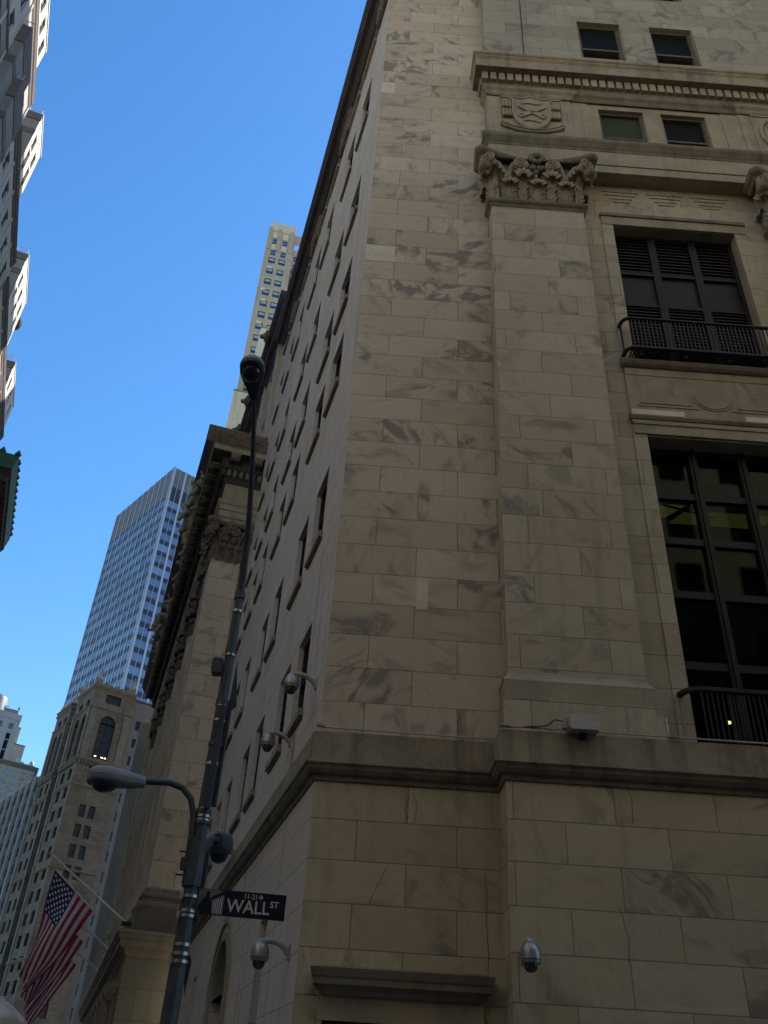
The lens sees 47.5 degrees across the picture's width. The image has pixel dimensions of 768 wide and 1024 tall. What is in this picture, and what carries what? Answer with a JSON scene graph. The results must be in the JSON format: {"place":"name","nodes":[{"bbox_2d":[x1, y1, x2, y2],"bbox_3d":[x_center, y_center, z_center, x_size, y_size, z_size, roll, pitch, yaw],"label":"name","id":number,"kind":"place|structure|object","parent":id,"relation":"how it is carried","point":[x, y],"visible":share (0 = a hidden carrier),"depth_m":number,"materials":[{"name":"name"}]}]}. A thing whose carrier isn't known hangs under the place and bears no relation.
{"place":"outdoors","nodes":[
{"label":"outdoors","id":0,"kind":"place"},
{"bbox_2d":[0,447,21,551],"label":"green cornice building","id":1,"kind":"structure","parent":0,"point":[10,464],"depth_m":109.66,"materials":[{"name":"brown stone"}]},
{"bbox_2d":[0,693,21,759],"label":"grey tower","id":2,"kind":"structure","parent":0,"point":[10,720],"depth_m":320.87,"materials":[{"name":"concrete"}]},
{"bbox_2d":[0,996,27,1023],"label":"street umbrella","id":3,"kind":"object","parent":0,"point":[10,1013],"visible":1,"depth_m":15.91,"materials":[{"name":"white fabric"}]},
{"bbox_2d":[0,758,38,801],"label":"hotel building","id":4,"kind":"structure","parent":0,"point":[17,774],"depth_m":275.30,"materials":[{"name":"beige paint"}]},
{"bbox_2d":[0,775,39,918],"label":"fin facade building","id":5,"kind":"structure","parent":0,"point":[15,808],"depth_m":191.59,"materials":[{"name":"grey concrete"}]},
{"bbox_2d":[0,864,15,917],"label":"window","id":6,"kind":"structure","parent":5,"relation":"in","point":[13,867],"depth_m":181.57,"materials":[{"name":"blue glass"}]},
{"bbox_2d":[0,0,49,439],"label":"setback office building","id":7,"kind":"structure","parent":0,"point":[24,24],"depth_m":75.15,"materials":[{"name":"grey stone"}]},
{"bbox_2d":[14,317,21,329],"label":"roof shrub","id":8,"kind":"object","parent":7,"relation":"on","point":[18,324],"visible":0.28,"depth_m":95.03,"materials":[{"name":"green plant"}]},
{"bbox_2d":[65,467,194,706],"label":"glass tower","id":9,"kind":"structure","parent":0,"point":[117,639],"depth_m":297.33,"materials":[{"name":"blue glass"}]},
{"bbox_2d":[65,613,137,706],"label":"street window","id":10,"kind":"structure","parent":9,"relation":"in","point":[115,630],"depth_m":285.57,"materials":[{"name":"blue glass"}]},
{"bbox_2d":[125,678,136,688],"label":"window","id":11,"kind":"structure","parent":9,"relation":"in","point":[128,681],"depth_m":266.02,"materials":[{"name":"blue glass"}]},
{"bbox_2d":[128,665,139,675],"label":"window","id":12,"kind":"structure","parent":9,"relation":"in","point":[131,668],"depth_m":268.86,"materials":[{"name":"blue glass"}]},
{"bbox_2d":[131,652,142,662],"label":"window","id":13,"kind":"structure","parent":9,"relation":"in","point":[134,655],"depth_m":271.50,"materials":[{"name":"blue glass"}]},
{"bbox_2d":[134,639,145,649],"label":"window","id":14,"kind":"structure","parent":9,"relation":"in","point":[137,643],"depth_m":274.10,"materials":[{"name":"blue glass"}]},
{"bbox_2d":[137,626,148,636],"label":"window","id":15,"kind":"structure","parent":9,"relation":"in","point":[140,630],"depth_m":276.72,"materials":[{"name":"blue glass"}]},
{"bbox_2d":[140,614,151,624],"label":"window","id":16,"kind":"structure","parent":9,"relation":"in","point":[143,617],"depth_m":279.37,"materials":[{"name":"blue glass"}]},
{"bbox_2d":[143,601,154,611],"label":"window","id":17,"kind":"structure","parent":9,"relation":"in","point":[146,605],"depth_m":281.90,"materials":[{"name":"blue glass"}]},
{"bbox_2d":[146,589,156,599],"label":"window","id":18,"kind":"structure","parent":9,"relation":"in","point":[154,595],"depth_m":284.53,"materials":[{"name":"blue glass"}]},
{"bbox_2d":[149,578,159,587],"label":"window","id":19,"kind":"structure","parent":9,"relation":"in","point":[152,580],"depth_m":287.11,"materials":[{"name":"blue glass"}]},
{"bbox_2d":[152,566,162,575],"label":"window","id":20,"kind":"structure","parent":9,"relation":"in","point":[159,573],"depth_m":289.79,"materials":[{"name":"blue glass"}]},
{"bbox_2d":[155,554,164,564],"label":"window","id":21,"kind":"structure","parent":9,"relation":"in","point":[157,558],"depth_m":292.35,"materials":[{"name":"blue glass"}]},
{"bbox_2d":[157,543,167,553],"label":"window","id":22,"kind":"structure","parent":9,"relation":"in","point":[160,546],"depth_m":295.00,"materials":[{"name":"blue glass"}]},
{"bbox_2d":[160,532,170,542],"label":"window","id":23,"kind":"structure","parent":9,"relation":"in","point":[167,539],"depth_m":297.57,"materials":[{"name":"blue glass"}]},
{"bbox_2d":[163,521,172,531],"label":"window","id":24,"kind":"structure","parent":9,"relation":"in","point":[165,524],"depth_m":300.16,"materials":[{"name":"blue glass"}]},
{"bbox_2d":[165,511,174,520],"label":"window","id":25,"kind":"structure","parent":9,"relation":"in","point":[172,517],"depth_m":302.73,"materials":[{"name":"blue glass"}]},
{"bbox_2d":[168,500,177,510],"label":"window","id":26,"kind":"structure","parent":9,"relation":"in","point":[170,503],"depth_m":305.44,"materials":[{"name":"blue glass"}]},
{"bbox_2d":[86,354,264,1023],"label":"street lamp","id":27,"kind":"object","parent":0,"point":[194,861],"visible":1,"depth_m":8.20,"materials":[{"name":"metal"}]},
{"bbox_2d":[179,888,286,921],"bbox_3d":[-1.345,3.514,7.782,0.925,0.240,0.125,8,-36,-6],"label":"street sign","id":28,"kind":"object","parent":27,"relation":"attached to","point":[237,904],"visible":1,"depth_m":7.78,"materials":[{"name":"black metal"}]},
{"bbox_2d":[0,0,366,776],"label":"sky","id":29,"kind":"structure","parent":0,"point":[176,133],"materials":[{"name":"blue"}]},
{"label":"road","id":30,"kind":"structure","parent":0,"visible":0},
{"bbox_2d":[8,727,24,761],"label":"building","id":31,"kind":"structure","parent":30,"relation":"on","point":[17,751],"depth_m":319.39,"materials":[{"name":"concrete"}]},
{"bbox_2d":[0,668,137,1023],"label":"twin tower building","id":32,"kind":"structure","parent":30,"relation":"on","point":[67,823],"depth_m":148.26,"materials":[{"name":"beige stone"}]},
{"bbox_2d":[38,1004,47,1018],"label":"window","id":33,"kind":"structure","parent":32,"relation":"in","point":[42,1015],"depth_m":130.71,"materials":[{"name":"black glass"}]},
{"bbox_2d":[62,865,70,878],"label":"window","id":34,"kind":"structure","parent":32,"relation":"in","point":[65,874],"depth_m":141.27,"materials":[{"name":"brown glass"}]},
{"bbox_2d":[67,844,75,857],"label":"window","id":35,"kind":"structure","parent":32,"relation":"in","point":[71,850],"depth_m":143.26,"materials":[{"name":"brown glass"}]},
{"bbox_2d":[72,824,80,836],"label":"window","id":36,"kind":"structure","parent":32,"relation":"in","point":[76,830],"depth_m":145.15,"materials":[{"name":"brown glass"}]},
{"bbox_2d":[72,867,80,880],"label":"window","id":37,"kind":"structure","parent":32,"relation":"in","point":[76,868],"depth_m":142.20,"materials":[{"name":"glass"}]},
{"bbox_2d":[77,804,85,816],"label":"window","id":38,"kind":"structure","parent":32,"relation":"in","point":[82,807],"depth_m":147.04,"materials":[{"name":"brown glass"}]},
{"bbox_2d":[77,846,85,859],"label":"window","id":39,"kind":"structure","parent":32,"relation":"in","point":[81,852],"depth_m":144.07,"materials":[{"name":"blue glass"}]},
{"bbox_2d":[82,826,90,839],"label":"window","id":40,"kind":"structure","parent":32,"relation":"in","point":[87,829],"depth_m":145.96,"materials":[{"name":"blue glass"}]},
{"bbox_2d":[87,807,94,819],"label":"window","id":41,"kind":"structure","parent":32,"relation":"in","point":[91,809],"depth_m":147.83,"materials":[{"name":"blue glass"}]},
{"bbox_2d":[91,717,114,760],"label":"arched window","id":42,"kind":"structure","parent":32,"relation":"in","point":[101,746],"depth_m":154.77,"materials":[{"name":"black glass"}]},
{"bbox_2d":[105,695,120,706],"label":"window","id":43,"kind":"structure","parent":32,"relation":"in","point":[112,700],"depth_m":159.02,"materials":[{"name":"black glass"}]},
{"bbox_2d":[62,700,153,1023],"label":"brick wing building","id":44,"kind":"structure","parent":30,"relation":"on","point":[143,711],"depth_m":147.33,"materials":[{"name":"brick"}]},
{"bbox_2d":[134,722,140,730],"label":"window","id":45,"kind":"structure","parent":44,"relation":"in","point":[137,726],"depth_m":160.56,"materials":[{"name":"glass"}]},
{"bbox_2d":[70,721,149,1023],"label":"ribbed stone building","id":46,"kind":"structure","parent":30,"relation":"on","point":[107,895],"depth_m":70.09,"materials":[{"name":"stone"}]},
{"bbox_2d":[226,326,269,428],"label":"cream building","id":47,"kind":"structure","parent":30,"relation":"on","point":[236,412],"depth_m":136.56,"materials":[{"name":"stone"}]},
{"bbox_2d":[237,222,301,390],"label":"brick tower","id":48,"kind":"structure","parent":30,"relation":"on","point":[280,256],"depth_m":169.44,"materials":[{"name":"beige brick"}]},
{"bbox_2d":[257,311,264,317],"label":"window","id":49,"kind":"structure","parent":48,"relation":"in","point":[260,314],"depth_m":162.95,"materials":[{"name":"blue glass"}]},
{"bbox_2d":[264,278,270,284],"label":"window","id":50,"kind":"structure","parent":48,"relation":"in","point":[266,281],"depth_m":168.37,"materials":[{"name":"blue glass"}]},
{"bbox_2d":[272,291,278,297],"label":"window","id":51,"kind":"structure","parent":48,"relation":"in","point":[275,294],"depth_m":166.84,"materials":[{"name":"blue glass"}]},
{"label":"pavement","id":52,"kind":"structure","parent":0,"visible":0},
{"bbox_2d":[78,290,286,1023],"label":"portico building","id":53,"kind":"structure","parent":52,"relation":"on","point":[189,636],"depth_m":44.84,"materials":[{"name":"stone"}]},
{"bbox_2d":[46,891,108,949],"bbox_3d":[-13.532,18.338,38.943,3.561,2.266,0.240,13,-37,-13],"label":"flagpole","id":54,"kind":"object","parent":53,"relation":"attached to","point":[96,937],"visible":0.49,"depth_m":38.78,"materials":[{"name":"grey metal"}]},
{"bbox_2d":[21,934,83,1012],"bbox_3d":[-14.300,19.463,37.950,2.037,4.179,0.730,13,-37,-13],"label":"flag","id":55,"kind":"object","parent":54,"relation":"hanging from","point":[34,992],"visible":0.28,"depth_m":37.63,"materials":[{"name":"fabric"}]},
{"bbox_2d":[77,951,97,970],"bbox_3d":[-15.995,22.528,45.044,3.561,2.266,0.240,13,-37,-13],"label":"flagpole","id":56,"kind":"object","parent":53,"relation":"attached to","point":[88,962],"visible":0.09,"depth_m":44.87,"materials":[{"name":"grey metal"}]},
{"bbox_2d":[24,959,76,1023],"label":"flag","id":57,"kind":"object","parent":56,"relation":"hanging from","point":[38,1007],"visible":0.3,"depth_m":43.70,"materials":[{"name":"fabric"}]},
{"bbox_2d":[49,852,131,926],"bbox_3d":[-11.132,14.255,32.999,3.561,2.266,0.240,13,-37,-13],"label":"flagpole","id":58,"kind":"object","parent":53,"relation":"attached to","point":[123,922],"visible":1,"depth_m":32.90,"materials":[{"name":"grey metal"}]},
{"bbox_2d":[19,869,92,993],"bbox_3d":[-11.886,15.374,31.987,2.021,4.190,0.749,13,-37,-13],"label":"flag","id":59,"kind":"object","parent":58,"relation":"hanging from","point":[68,910],"visible":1,"depth_m":31.98,"materials":[{"name":"fabric"}]},
{"bbox_2d":[178,0,767,1023],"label":"stone corner building","id":60,"kind":"structure","parent":52,"relation":"on","point":[516,466],"depth_m":20.51,"materials":[{"name":"stone"}]},
{"bbox_2d":[207,809,220,873],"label":"window","id":61,"kind":"structure","parent":60,"relation":"in","point":[210,862],"depth_m":30.25,"materials":[{"name":"glass"}]},
{"bbox_2d":[225,694,238,750],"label":"window","id":62,"kind":"structure","parent":60,"relation":"in","point":[230,735],"depth_m":33.14,"materials":[{"name":"glass"}]},
{"bbox_2d":[228,755,248,834],"bbox_3d":[-4.267,8.452,26.665,0.390,2.400,1.620,12,-36,-12],"label":"window","id":63,"kind":"structure","parent":60,"relation":"in","point":[236,820],"depth_m":26.32,"materials":[{"name":"glass"}]},
{"bbox_2d":[236,636,241,653],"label":"window","id":64,"kind":"structure","parent":60,"relation":"in","point":[240,638],"depth_m":38.12,"materials":[{"name":"glass"}]},
{"bbox_2d":[233,670,248,728],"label":"window","id":65,"kind":"structure","parent":60,"relation":"in","point":[240,713],"depth_m":31.51,"materials":[{"name":"glass"}]},
{"bbox_2d":[245,567,252,588],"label":"window","id":66,"kind":"structure","parent":60,"relation":"in","point":[251,569],"depth_m":40.35,"materials":[{"name":"glass"}]},
{"bbox_2d":[243,586,255,630],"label":"window","id":67,"kind":"structure","parent":60,"relation":"in","point":[250,611],"depth_m":36.32,"materials":[{"name":"glass"}]},
{"bbox_2d":[241,728,262,812],"bbox_3d":[-3.566,7.144,24.767,0.390,2.400,1.620,12,-36,-12],"label":"window","id":68,"kind":"structure","parent":60,"relation":"in","point":[250,797],"depth_m":24.52,"materials":[{"name":"glass"}]},
{"bbox_2d":[250,628,266,691],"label":"window","id":69,"kind":"structure","parent":60,"relation":"in","point":[258,673],"depth_m":28.84,"materials":[{"name":"glass"}]},
{"bbox_2d":[253,558,265,604],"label":"window","id":70,"kind":"structure","parent":60,"relation":"in","point":[261,582],"depth_m":34.48,"materials":[{"name":"glass"}]},
{"bbox_2d":[254,522,265,560],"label":"window","id":71,"kind":"structure","parent":60,"relation":"in","point":[261,541],"depth_m":38.35,"materials":[{"name":"glass"}]},
{"bbox_2d":[257,490,264,511],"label":"window","id":72,"kind":"structure","parent":60,"relation":"in","point":[263,493],"depth_m":42.92,"materials":[{"name":"glass"}]},
{"bbox_2d":[264,493,275,532],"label":"window","id":73,"kind":"structure","parent":60,"relation":"in","point":[272,509],"depth_m":36.52,"materials":[{"name":"glass"}]},
{"bbox_2d":[249,937,291,969],"bbox_3d":[-1.942,7.546,14.897,0.696,0.512,0.336,12,-36,-12],"label":"security camera","id":74,"kind":"object","parent":60,"relation":"attached to","point":[259,955],"visible":1,"depth_m":14.80,"materials":[{"name":"grey metal"}]},
{"bbox_2d":[267,451,276,481],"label":"window","id":75,"kind":"structure","parent":60,"relation":"in","point":[273,463],"depth_m":40.89,"materials":[{"name":"glass"}]},
{"bbox_2d":[263,592,281,662],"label":"window","id":76,"kind":"structure","parent":60,"relation":"in","point":[272,641],"depth_m":27.03,"materials":[{"name":"glass"}]},
{"bbox_2d":[271,403,278,424],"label":"window","id":77,"kind":"structure","parent":60,"relation":"in","point":[277,407],"depth_m":46.22,"materials":[{"name":"glass"}]},
{"bbox_2d":[260,730,291,751],"bbox_3d":[-2.398,5.111,19.389,0.696,0.512,0.336,12,-36,-12],"label":"security camera","id":78,"kind":"object","parent":60,"relation":"attached to","point":[267,742],"visible":1,"depth_m":19.27,"materials":[{"name":"grey metal"}]},
{"bbox_2d":[265,690,287,773],"bbox_3d":[-2.513,5.179,21.914,0.390,2.400,1.620,12,-36,-12],"label":"window","id":79,"kind":"structure","parent":60,"relation":"in","point":[276,753],"depth_m":21.71,"materials":[{"name":"glass"}]},
{"bbox_2d":[269,509,283,560],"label":"window","id":80,"kind":"structure","parent":60,"relation":"in","point":[275,545],"depth_m":31.74,"materials":[{"name":"glass"}]},
{"bbox_2d":[277,415,287,451],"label":"window","id":81,"kind":"structure","parent":60,"relation":"in","point":[284,429],"depth_m":39.02,"materials":[{"name":"glass"}]},
{"bbox_2d":[281,356,291,393],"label":"window","id":82,"kind":"structure","parent":60,"relation":"in","point":[287,374],"depth_m":44.25,"materials":[{"name":"glass"}]},
{"bbox_2d":[280,440,293,484],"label":"window","id":83,"kind":"structure","parent":60,"relation":"in","point":[290,458],"depth_m":33.73,"materials":[{"name":"glass"}]},
{"bbox_2d":[282,471,297,525],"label":"window","id":84,"kind":"structure","parent":60,"relation":"in","point":[291,502],"depth_m":29.90,"materials":[{"name":"glass"}]},
{"bbox_2d":[289,735,294,768],"bbox_3d":[-1.995,5.209,18.924,0.060,0.760,0.052,4,-35,-1],"label":"cable stub","id":85,"kind":"object","parent":60,"relation":"attached to","point":[292,750],"visible":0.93,"depth_m":18.92,"materials":[{"name":"grey metal"}]},
{"bbox_2d":[286,533,306,610],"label":"window","id":86,"kind":"structure","parent":60,"relation":"in","point":[296,588],"depth_m":24.29,"materials":[{"name":"glass"}]},
{"bbox_2d":[291,322,301,361],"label":"window","id":87,"kind":"structure","parent":60,"relation":"in","point":[294,351],"depth_m":42.41,"materials":[{"name":"glass"}]},
{"bbox_2d":[283,636,310,742],"bbox_3d":[-1.830,3.903,20.063,0.390,2.400,1.620,12,-36,-12],"label":"window","id":88,"kind":"structure","parent":60,"relation":"in","point":[297,718],"depth_m":20.42,"materials":[{"name":"glass"}]},
{"bbox_2d":[293,362,304,401],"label":"window","id":89,"kind":"structure","parent":60,"relation":"in","point":[301,376],"depth_m":36.28,"materials":[{"name":"glass"}]},
{"bbox_2d":[283,672,317,694],"bbox_3d":[-1.708,3.512,17.826,0.696,0.512,0.336,12,-36,-12],"label":"security camera","id":90,"kind":"object","parent":60,"relation":"attached to","point":[291,685],"visible":1,"depth_m":17.71,"materials":[{"name":"grey metal"}]},
{"bbox_2d":[293,399,307,448],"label":"window","id":91,"kind":"structure","parent":60,"relation":"in","point":[303,419],"depth_m":31.88,"materials":[{"name":"glass"}]},
{"bbox_2d":[305,319,318,362],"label":"window","id":92,"kind":"structure","parent":60,"relation":"in","point":[315,333],"depth_m":34.34,"materials":[{"name":"glass"}]},
{"bbox_2d":[307,265,318,309],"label":"window","id":93,"kind":"structure","parent":60,"relation":"in","point":[315,282],"depth_m":39.61,"materials":[{"name":"glass"}]},
{"bbox_2d":[305,403,322,464],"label":"window","id":94,"kind":"structure","parent":60,"relation":"in","point":[317,433],"depth_m":27.10,"materials":[{"name":"glass"}]},
{"bbox_2d":[304,483,327,569],"bbox_3d":[-1.600,0.143,22.738,0.390,2.360,1.620,12,-36,-12],"label":"window","id":95,"kind":"structure","parent":60,"relation":"in","point":[318,538],"depth_m":22.50,"materials":[{"name":"glass"}]},
{"bbox_2d":[316,329,331,383],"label":"window","id":96,"kind":"structure","parent":60,"relation":"in","point":[326,355],"depth_m":29.04,"materials":[{"name":"glass"}]},
{"bbox_2d":[319,222,331,269],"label":"window","id":97,"kind":"structure","parent":60,"relation":"in","point":[328,239],"depth_m":37.72,"materials":[{"name":"glass"}]},
{"bbox_2d":[322,351,341,418],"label":"window","id":98,"kind":"structure","parent":60,"relation":"in","point":[337,378],"depth_m":25.27,"materials":[{"name":"glass"}]},
{"bbox_2d":[327,248,341,296],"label":"window","id":99,"kind":"structure","parent":60,"relation":"in","point":[339,258],"depth_m":31.53,"materials":[{"name":"glass"}]},
{"bbox_2d":[332,277,349,335],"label":"window","id":100,"kind":"structure","parent":60,"relation":"in","point":[346,296],"depth_m":27.19,"materials":[{"name":"glass"}]},
{"bbox_2d":[339,150,353,201],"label":"window","id":101,"kind":"structure","parent":60,"relation":"in","point":[350,167],"depth_m":34.92,"materials":[{"name":"glass"}]},
{"bbox_2d":[343,195,358,246],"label":"window","id":102,"kind":"structure","parent":60,"relation":"in","point":[355,211],"depth_m":29.68,"materials":[{"name":"glass"}]},
{"bbox_2d":[355,97,369,151],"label":"window","id":103,"kind":"structure","parent":60,"relation":"in","point":[367,108],"depth_m":33.06,"materials":[{"name":"glass"}]},
{"bbox_2d":[520,938,541,972],"bbox_3d":[2.248,6.926,13.597,0.336,0.512,0.696,4,-35,-1],"label":"security camera","id":104,"kind":"object","parent":60,"relation":"attached to","point":[530,957],"visible":1,"depth_m":13.33,"materials":[{"name":"grey metal"}]},
{"bbox_2d":[317,718,767,744],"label":"conduit pipe","id":105,"kind":"object","parent":60,"relation":"attached to","point":[322,725],"visible":1,"depth_m":16.02,"materials":[{"name":"grey metal"}]},
{"bbox_2d":[514,713,599,739],"bbox_3d":[3.159,3.876,15.910,1.551,0.430,0.280,4,-35,-1],"label":"flood light","id":106,"kind":"object","parent":60,"relation":"attached to","point":[582,725],"visible":1,"depth_m":15.85,"materials":[{"name":"grey metal"}]},
{"bbox_2d":[577,26,624,60],"bbox_3d":[7.852,-16.932,31.830,1.600,2.600,0.220,4,-35,-1],"label":"window","id":107,"kind":"structure","parent":60,"relation":"in","point":[600,43],"depth_m":31.99,"materials":[{"name":"black glass"}]},
{"bbox_2d":[599,113,646,141],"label":"window","id":108,"kind":"structure","parent":60,"relation":"in","point":[613,126],"depth_m":28.85,"materials":[{"name":"green glass"}]},
{"bbox_2d":[650,32,698,65],"bbox_3d":[10.535,-16.741,31.867,1.600,2.600,0.220,4,-35,-1],"label":"window","id":109,"kind":"structure","parent":60,"relation":"in","point":[669,48],"depth_m":32.03,"materials":[{"name":"black glass"}]},
{"bbox_2d":[661,118,710,146],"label":"window","id":110,"kind":"structure","parent":60,"relation":"in","point":[677,131],"depth_m":28.88,"materials":[{"name":"black glass"}]},
{"bbox_2d":[615,236,763,367],"bbox_3d":[8.519,-5.892,24.845,3.900,5.710,0.180,4,-35,-1],"label":"louvre window","id":111,"kind":"structure","parent":60,"relation":"in","point":[662,279],"depth_m":25.22,"materials":[{"name":"black paint"}]},
{"bbox_2d":[649,448,767,746],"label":"tall window","id":112,"kind":"structure","parent":60,"relation":"in","point":[713,507],"depth_m":21.30,"materials":[{"name":"black glass"}]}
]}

